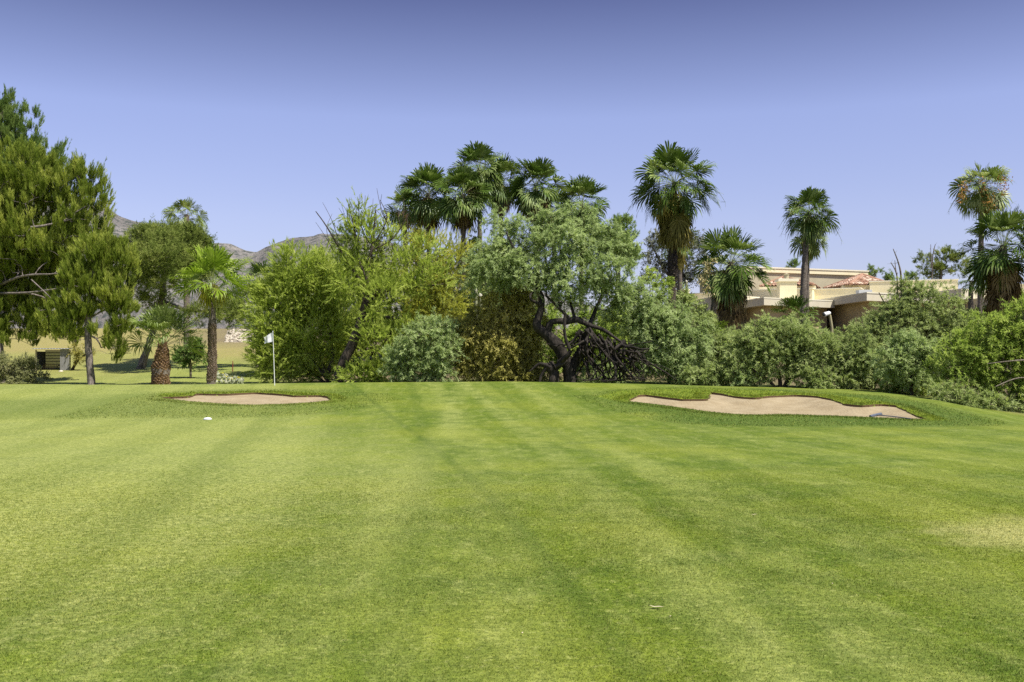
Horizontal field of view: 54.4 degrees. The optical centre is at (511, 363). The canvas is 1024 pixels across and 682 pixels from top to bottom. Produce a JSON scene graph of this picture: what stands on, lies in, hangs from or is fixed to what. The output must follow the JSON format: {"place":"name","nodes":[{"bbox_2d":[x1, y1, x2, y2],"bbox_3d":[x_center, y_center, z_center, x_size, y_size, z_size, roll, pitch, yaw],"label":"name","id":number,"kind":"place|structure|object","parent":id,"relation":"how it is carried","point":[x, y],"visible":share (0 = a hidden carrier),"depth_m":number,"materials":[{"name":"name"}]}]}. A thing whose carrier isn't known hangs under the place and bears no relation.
{"place":"outdoors","nodes":[
{"label":"outdoors","id":0,"kind":"place"},
{"bbox_2d":[42,364,59,369],"bbox_3d":[-29.918,0.233,64.594,1.117,0.488,0.336,0,0,0],"label":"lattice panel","id":1,"kind":"object","parent":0,"point":[46,367],"visible":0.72,"depth_m":64.63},
{"bbox_2d":[10,202,624,328],"bbox_3d":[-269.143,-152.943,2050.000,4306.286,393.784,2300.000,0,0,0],"label":"mountains","id":2,"kind":"structure","parent":0,"point":[121,224],"depth_m":1780.77,"materials":[{"name":"stone"}]},
{"bbox_2d":[0,328,1023,681],"bbox_3d":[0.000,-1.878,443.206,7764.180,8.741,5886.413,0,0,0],"label":"ground","id":3,"kind":"structure","parent":0,"point":[504,428],"depth_m":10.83,"materials":[{"name":"green plant"}]},
{"bbox_2d":[0,349,53,383],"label":"shrub","id":4,"kind":"object","parent":3,"relation":"on","point":[25,369],"visible":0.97,"depth_m":51.79,"materials":[{"name":"green plant"}]},
{"bbox_2d":[0,83,70,212],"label":"pine tree","id":5,"kind":"object","parent":3,"relation":"on","point":[11,119],"visible":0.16,"depth_m":61.68,"materials":[{"name":"green plant"}]},
{"bbox_2d":[32,348,72,369],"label":"garden shed","id":6,"kind":"structure","parent":3,"relation":"on","point":[54,357],"depth_m":64.77,"materials":[{"name":"wood"}]},
{"bbox_2d":[0,132,116,382],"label":"pine tree","id":7,"kind":"object","parent":3,"relation":"on","point":[29,242],"visible":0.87,"depth_m":53.56,"materials":[{"name":"green plant"}]},
{"bbox_2d":[65,342,95,369],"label":"shrub","id":8,"kind":"object","parent":3,"relation":"on","point":[75,353],"visible":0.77,"depth_m":63.80,"materials":[{"name":"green plant"}]},
{"bbox_2d":[47,226,142,384],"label":"pine tree","id":9,"kind":"object","parent":3,"relation":"on","point":[102,286],"visible":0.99,"depth_m":50.59,"materials":[{"name":"green plant"}]},
{"bbox_2d":[77,343,132,353],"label":"shrub","id":10,"kind":"object","parent":3,"relation":"on","point":[113,347],"visible":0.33,"depth_m":78.07,"materials":[{"name":"green plant"}]},
{"bbox_2d":[122,300,207,384],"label":"fan palm","id":11,"kind":"object","parent":3,"relation":"on","point":[160,320],"visible":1,"depth_m":49.72,"materials":[{"name":"green plant"}]},
{"bbox_2d":[161,197,208,344],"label":"fan palm","id":12,"kind":"object","parent":3,"relation":"on","point":[176,205],"visible":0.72,"depth_m":91.73,"materials":[{"name":"green plant"}]},
{"bbox_2d":[122,214,254,368],"bbox_3d":[-21.940,-4.709,64.810,11.840,10.556,8.200,0,0,44],"label":"pine tree","id":13,"kind":"object","parent":3,"relation":"on","point":[162,249],"visible":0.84,"depth_m":63.09,"materials":[{"name":"green plant"}]},
{"bbox_2d":[170,334,207,377],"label":"shrub","id":14,"kind":"object","parent":3,"relation":"on","point":[188,356],"visible":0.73,"depth_m":57.79,"materials":[{"name":"green plant"}]},
{"bbox_2d":[167,243,255,383],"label":"fan palm","id":15,"kind":"object","parent":3,"relation":"on","point":[216,260],"visible":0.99,"depth_m":50.78,"materials":[{"name":"green plant"}]},
{"bbox_2d":[216,371,243,383],"bbox_3d":[-14.312,0.717,50.506,1.354,0.672,0.791,0,0,0],"label":"prickly pear","id":16,"kind":"object","parent":3,"relation":"on","point":[231,380],"visible":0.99,"depth_m":50.29,"materials":[{"name":"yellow plant"}]},
{"bbox_2d":[224,329,253,341],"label":"stone wall","id":17,"kind":"structure","parent":3,"relation":"on","point":[233,336],"depth_m":107.61,"materials":[{"name":"beige stone"}]},
{"bbox_2d":[146,390,347,406],"bbox_3d":[-9.539,1.327,35.787,7.456,0.733,4.621,0,0,23],"label":"bunker","id":18,"kind":"object","parent":3,"relation":"on","point":[253,398],"visible":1,"depth_m":36.42,"materials":[{"name":"sand"}]},
{"bbox_2d":[240,260,270,367],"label":"fan palm","id":19,"kind":"object","parent":3,"relation":"on","point":[255,269],"visible":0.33,"depth_m":65.66,"materials":[{"name":"green plant"}]},
{"bbox_2d":[264,331,274,385],"bbox_3d":[-10.002,-0.153,40.992,0.482,2.407,0.149,0,0,13],"label":"flagstick","id":20,"kind":"object","parent":3,"relation":"on","point":[268,338],"visible":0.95,"depth_m":40.99,"materials":[{"name":"white paint"}]},
{"bbox_2d":[235,236,369,383],"bbox_3d":[-10.793,-2.179,52.148,7.420,9.143,4.411,0,0,0],"label":"palo verde tree","id":21,"kind":"object","parent":3,"relation":"on","point":[291,329],"visible":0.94,"depth_m":51.48,"materials":[{"name":"green plant"}]},
{"bbox_2d":[235,249,432,376],"bbox_3d":[-10.411,-2.735,60.035,12.750,8.752,6.242,0,0,0],"label":"palo verde tree","id":22,"kind":"object","parent":3,"relation":"on","point":[359,347],"visible":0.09,"depth_m":59.02,"materials":[{"name":"green plant"}]},
{"bbox_2d":[331,354,412,382],"bbox_3d":[-6.664,0.487,48.048,4.104,2.116,2.388,0,0,0],"label":"shrub","id":23,"kind":"object","parent":3,"relation":"on","point":[362,367],"visible":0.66,"depth_m":47.68,"materials":[{"name":"green plant"}]},
{"bbox_2d":[315,186,458,382],"bbox_3d":[-6.095,-3.765,48.561,7.159,9.850,5.009,0,0,0],"label":"palo verde tree","id":24,"kind":"object","parent":3,"relation":"on","point":[361,327],"visible":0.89,"depth_m":48.78,"materials":[{"name":"green plant"}]},
{"bbox_2d":[382,185,421,302],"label":"fan palm","id":25,"kind":"object","parent":3,"relation":"on","point":[393,211],"visible":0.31,"depth_m":66.79,"materials":[{"name":"green plant"}]},
{"bbox_2d":[407,225,431,277],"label":"fan palm","id":26,"kind":"object","parent":3,"relation":"on","point":[414,238],"visible":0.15,"depth_m":69.97,"materials":[{"name":"green plant"}]},
{"bbox_2d":[377,307,469,381],"bbox_3d":[-4.146,-0.627,46.486,4.469,4.369,2.948,0,0,0],"label":"shrub","id":27,"kind":"object","parent":3,"relation":"on","point":[431,363],"visible":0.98,"depth_m":46.08,"materials":[{"name":"green plant"}]},
{"bbox_2d":[397,162,456,290],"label":"fan palm","id":28,"kind":"object","parent":3,"relation":"on","point":[421,208],"visible":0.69,"depth_m":63.31,"materials":[{"name":"green plant"}]},
{"bbox_2d":[386,224,477,340],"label":"palo verde tree","id":29,"kind":"object","parent":3,"relation":"on","point":[442,290],"visible":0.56,"depth_m":56.71,"materials":[{"name":"green plant"}]},
{"bbox_2d":[427,164,496,351],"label":"fan palm","id":30,"kind":"object","parent":3,"relation":"on","point":[460,211],"visible":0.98,"depth_m":60.44,"materials":[{"name":"green plant"}]},
{"bbox_2d":[447,140,511,289],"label":"fan palm","id":31,"kind":"object","parent":3,"relation":"on","point":[481,151],"visible":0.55,"depth_m":67.52,"materials":[{"name":"green plant"}]},
{"bbox_2d":[415,228,552,357],"bbox_3d":[-2.571,-3.661,61.968,10.503,9.674,5.307,0,0,0],"label":"mesquite tree","id":32,"kind":"object","parent":3,"relation":"on","point":[474,238],"visible":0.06,"depth_m":61.19,"materials":[{"name":"green plant"}]},
{"bbox_2d":[446,283,552,381],"bbox_3d":[-0.639,-0.954,47.303,5.393,6.007,3.611,0,0,0],"label":"shrub","id":33,"kind":"object","parent":3,"relation":"on","point":[494,332],"visible":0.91,"depth_m":46.66,"materials":[{"name":"green plant"}]},
{"bbox_2d":[480,153,526,236],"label":"fan palm","id":34,"kind":"object","parent":3,"relation":"on","point":[500,200],"visible":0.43,"depth_m":71.48,"materials":[{"name":"green plant"}]},
{"bbox_2d":[488,357,562,381],"bbox_3d":[0.552,0.456,46.934,3.792,2.012,2.166,0,0,0],"label":"shrub","id":35,"kind":"object","parent":3,"relation":"on","point":[526,376],"visible":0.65,"depth_m":46.65,"materials":[{"name":"green plant"}]},
{"bbox_2d":[505,156,569,337],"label":"fan palm","id":36,"kind":"object","parent":3,"relation":"on","point":[526,201],"visible":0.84,"depth_m":63.32,"materials":[{"name":"green plant"}]},
{"bbox_2d":[529,360,567,381],"bbox_3d":[1.653,0.430,45.569,1.784,1.290,0.640,0,0,0],"label":"tree stump","id":37,"kind":"object","parent":3,"relation":"on","point":[551,368],"visible":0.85,"depth_m":45.35,"materials":[{"name":"grey wood"}]},
{"bbox_2d":[524,187,578,334],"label":"fan palm","id":38,"kind":"object","parent":3,"relation":"on","point":[553,199],"visible":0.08,"depth_m":69.64,"materials":[{"name":"green plant"}]},
{"bbox_2d":[456,198,675,381],"bbox_3d":[2.569,-3.501,46.360,10.660,9.204,4.941,0,0,0],"label":"mesquite tree","id":39,"kind":"object","parent":3,"relation":"on","point":[583,256],"visible":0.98,"depth_m":45.97,"materials":[{"name":"green plant"}]},
{"bbox_2d":[554,174,609,318],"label":"fan palm","id":40,"kind":"object","parent":3,"relation":"on","point":[582,185],"visible":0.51,"depth_m":65.45,"materials":[{"name":"green plant"}]},
{"bbox_2d":[525,264,674,373],"bbox_3d":[4.391,-2.086,55.036,9.304,6.948,3.698,0,0,0],"label":"mesquite tree","id":41,"kind":"object","parent":3,"relation":"on","point":[571,331],"visible":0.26,"depth_m":54.53,"materials":[{"name":"green plant"}]},
{"bbox_2d":[575,354,639,383],"bbox_3d":[4.415,0.602,47.511,3.918,2.228,2.082,0,0,0],"label":"shrub","id":42,"kind":"object","parent":3,"relation":"on","point":[583,374],"visible":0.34,"depth_m":47.37,"materials":[{"name":"green plant"}]},
{"bbox_2d":[587,212,644,281],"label":"pine tree","id":43,"kind":"object","parent":3,"relation":"on","point":[627,220],"visible":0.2,"depth_m":73.75,"materials":[{"name":"green plant"}]},
{"bbox_2d":[622,275,717,384],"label":"mesquite tree","id":44,"kind":"object","parent":3,"relation":"on","point":[683,347],"visible":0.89,"depth_m":47.30,"materials":[{"name":"green plant"}]},
{"bbox_2d":[600,282,743,364],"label":"mesquite tree","id":45,"kind":"object","parent":3,"relation":"on","point":[684,296],"visible":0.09,"depth_m":57.46,"materials":[{"name":"green plant"}]},
{"bbox_2d":[622,140,725,351],"bbox_3d":[9.178,-6.119,56.977,5.738,12.968,5.270,0,0,34],"label":"fan palm","id":46,"kind":"object","parent":3,"relation":"on","point":[674,215],"visible":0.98,"depth_m":56.40,"materials":[{"name":"green plant"}]},
{"bbox_2d":[640,227,710,300],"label":"eucalyptus tree","id":47,"kind":"object","parent":3,"relation":"on","point":[662,268],"visible":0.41,"depth_m":83.74,"materials":[{"name":"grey plant"}]},
{"bbox_2d":[653,229,699,302],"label":"fan palm","id":48,"kind":"object","parent":3,"relation":"on","point":[681,261],"visible":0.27,"depth_m":65.85,"materials":[{"name":"green plant"}]},
{"bbox_2d":[678,357,737,385],"bbox_3d":[9.335,0.655,46.538,3.262,1.951,2.226,0,0,0],"label":"shrub","id":49,"kind":"object","parent":3,"relation":"on","point":[703,374],"visible":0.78,"depth_m":46.38,"materials":[{"name":"green plant"}]},
{"bbox_2d":[690,318,727,357],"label":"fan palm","id":50,"kind":"object","parent":3,"relation":"on","point":[722,326],"visible":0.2,"depth_m":50.71,"materials":[{"name":"green plant"}]},
{"bbox_2d":[697,253,729,312],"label":"fan palm","id":51,"kind":"object","parent":3,"relation":"on","point":[713,305],"visible":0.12,"depth_m":57.87,"materials":[{"name":"green"}]},
{"bbox_2d":[688,309,767,380],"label":"mesquite tree","id":52,"kind":"object","parent":3,"relation":"on","point":[716,347],"visible":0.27,"depth_m":49.69,"materials":[{"name":"green plant"}]},
{"bbox_2d":[692,225,774,342],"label":"fan palm","id":53,"kind":"object","parent":3,"relation":"on","point":[729,290],"visible":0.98,"depth_m":52.40,"materials":[{"name":"green plant"}]},
{"bbox_2d":[728,364,772,386],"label":"shrub","id":54,"kind":"object","parent":3,"relation":"on","point":[748,380],"visible":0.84,"depth_m":46.03,"materials":[{"name":"green plant"}]},
{"bbox_2d":[613,389,948,420],"bbox_3d":[8.608,1.446,33.893,10.662,0.950,8.448,0,0,17],"label":"bunker","id":55,"kind":"object","parent":3,"relation":"on","point":[773,404],"visible":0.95,"depth_m":34.60,"materials":[{"name":"sand"}]},
{"bbox_2d":[869,413,910,418],"bbox_3d":[11.392,1.548,29.634,1.250,0.130,0.768,0,0,43],"label":"bunker rake","id":56,"kind":"object","parent":55,"relation":"on","point":[877,414],"visible":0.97,"depth_m":29.77,"materials":[{"name":"plastic"}]},
{"bbox_2d":[710,309,866,387],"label":"mesquite tree","id":57,"kind":"object","parent":3,"relation":"on","point":[762,352],"visible":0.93,"depth_m":46.07,"materials":[{"name":"green plant"}]},
{"bbox_2d":[785,254,800,267],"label":"pine tree","id":58,"kind":"object","parent":3,"relation":"on","point":[795,263],"visible":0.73,"depth_m":117.79,"materials":[{"name":"green plant"}]},
{"bbox_2d":[770,294,820,337],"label":"fan palm","id":59,"kind":"object","parent":3,"relation":"on","point":[793,302],"visible":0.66,"depth_m":59.59,"materials":[{"name":"green plant"}]},
{"bbox_2d":[778,186,841,321],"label":"fan palm","id":60,"kind":"object","parent":3,"relation":"on","point":[810,225],"visible":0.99,"depth_m":65.69,"materials":[{"name":"green plant"}]},
{"bbox_2d":[789,229,831,318],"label":"fan palm","id":61,"kind":"object","parent":3,"relation":"on","point":[815,251],"visible":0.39,"depth_m":71.84,"materials":[{"name":"green plant"}]},
{"bbox_2d":[785,359,870,388],"bbox_3d":[14.570,0.770,45.640,4.039,2.148,2.081,0,0,0],"label":"shrub","id":62,"kind":"object","parent":3,"relation":"on","point":[815,381],"visible":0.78,"depth_m":45.36,"materials":[{"name":"green plant"}]},
{"bbox_2d":[822,311,833,338],"bbox_3d":[17.141,-1.129,53.931,0.724,3.439,0.250,0,0,-22],"label":"floodlight","id":63,"kind":"object","parent":3,"relation":"on","point":[827,313],"visible":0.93,"depth_m":53.93,"materials":[{"name":"paint"}]},
{"bbox_2d":[676,267,1023,331],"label":"house","id":64,"kind":"structure","parent":3,"relation":"on","point":[844,297],"depth_m":86.86,"materials":[{"name":"beige paint"}]},
{"bbox_2d":[830,316,891,389],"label":"mesquite tree","id":65,"kind":"object","parent":3,"relation":"on","point":[857,366],"visible":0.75,"depth_m":45.62,"materials":[{"name":"green plant"}]},
{"bbox_2d":[738,315,996,360],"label":"mesquite tree","id":66,"kind":"object","parent":3,"relation":"on","point":[834,330],"visible":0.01,"depth_m":59.95,"materials":[{"name":"green plant"}]},
{"bbox_2d":[867,263,884,276],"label":"pine tree","id":67,"kind":"object","parent":3,"relation":"on","point":[874,272],"visible":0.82,"depth_m":117.97,"materials":[{"name":"green plant"}]},
{"bbox_2d":[882,269,895,280],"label":"pine tree","id":68,"kind":"object","parent":3,"relation":"on","point":[888,276],"visible":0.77,"depth_m":117.73,"materials":[{"name":"green plant"}]},
{"bbox_2d":[890,249,901,296],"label":"dead tree","id":69,"kind":"object","parent":3,"relation":"on","point":[896,271],"visible":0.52,"depth_m":73.97,"materials":[{"name":"wood"}]},
{"bbox_2d":[862,326,950,395],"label":"mesquite tree","id":70,"kind":"object","parent":3,"relation":"on","point":[906,353],"visible":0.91,"depth_m":43.14,"materials":[{"name":"green plant"}]},
{"bbox_2d":[877,370,940,396],"bbox_3d":[18.007,0.986,44.838,3.649,1.952,2.234,0,0,-20],"label":"shrub","id":71,"kind":"object","parent":3,"relation":"on","point":[898,387],"visible":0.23,"depth_m":44.60,"materials":[{"name":"green plant"}]},
{"bbox_2d":[902,269,916,279],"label":"pine tree","id":72,"kind":"object","parent":3,"relation":"on","point":[908,274],"visible":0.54,"depth_m":117.76,"materials":[{"name":"green plant"}]},
{"bbox_2d":[840,270,986,360],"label":"mesquite tree","id":73,"kind":"object","parent":3,"relation":"on","point":[924,320],"visible":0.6,"depth_m":51.59,"materials":[{"name":"green plant"}]},
{"bbox_2d":[930,244,935,278],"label":"dead tree","id":74,"kind":"object","parent":3,"relation":"on","point":[932,262],"visible":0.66,"depth_m":99.96,"materials":[{"name":"wood"}]},
{"bbox_2d":[911,244,972,279],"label":"pine tree","id":75,"kind":"object","parent":3,"relation":"on","point":[940,267],"visible":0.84,"depth_m":103.86,"materials":[{"name":"green plant"}]},
{"bbox_2d":[955,267,985,309],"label":"fan palm","id":76,"kind":"object","parent":3,"relation":"on","point":[970,302],"visible":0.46,"depth_m":59.89,"materials":[{"name":"green"}]},
{"bbox_2d":[919,293,1023,410],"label":"mesquite tree","id":77,"kind":"object","parent":3,"relation":"on","point":[979,356],"visible":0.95,"depth_m":40.62,"materials":[{"name":"green plant"}]},
{"bbox_2d":[919,376,1023,413],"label":"shrub","id":78,"kind":"object","parent":3,"relation":"on","point":[958,396],"visible":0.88,"depth_m":39.74,"materials":[{"name":"green plant"}]},
{"bbox_2d":[946,162,1015,318],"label":"fan palm","id":79,"kind":"object","parent":3,"relation":"on","point":[981,200],"visible":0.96,"depth_m":67.42,"materials":[{"name":"green plant"}]},
{"bbox_2d":[941,288,1023,372],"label":"shrub","id":80,"kind":"object","parent":3,"relation":"on","point":[977,308],"visible":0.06,"depth_m":55.93,"materials":[{"name":"green plant"}]},
{"bbox_2d":[954,205,1023,370],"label":"fan palm","id":81,"kind":"object","parent":3,"relation":"on","point":[996,273],"visible":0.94,"depth_m":53.47,"materials":[{"name":"green plant"}]},
{"bbox_2d":[0,0,1023,307],"label":"sky","id":82,"kind":"structure","parent":0,"point":[263,114],"materials":[{"name":"blue"}]},
{"bbox_2d":[50,386,1005,426],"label":"rough grass","id":83,"kind":"structure","parent":0,"point":[692,391],"depth_m":32.43,"materials":[{"name":"green plant"}]}
]}

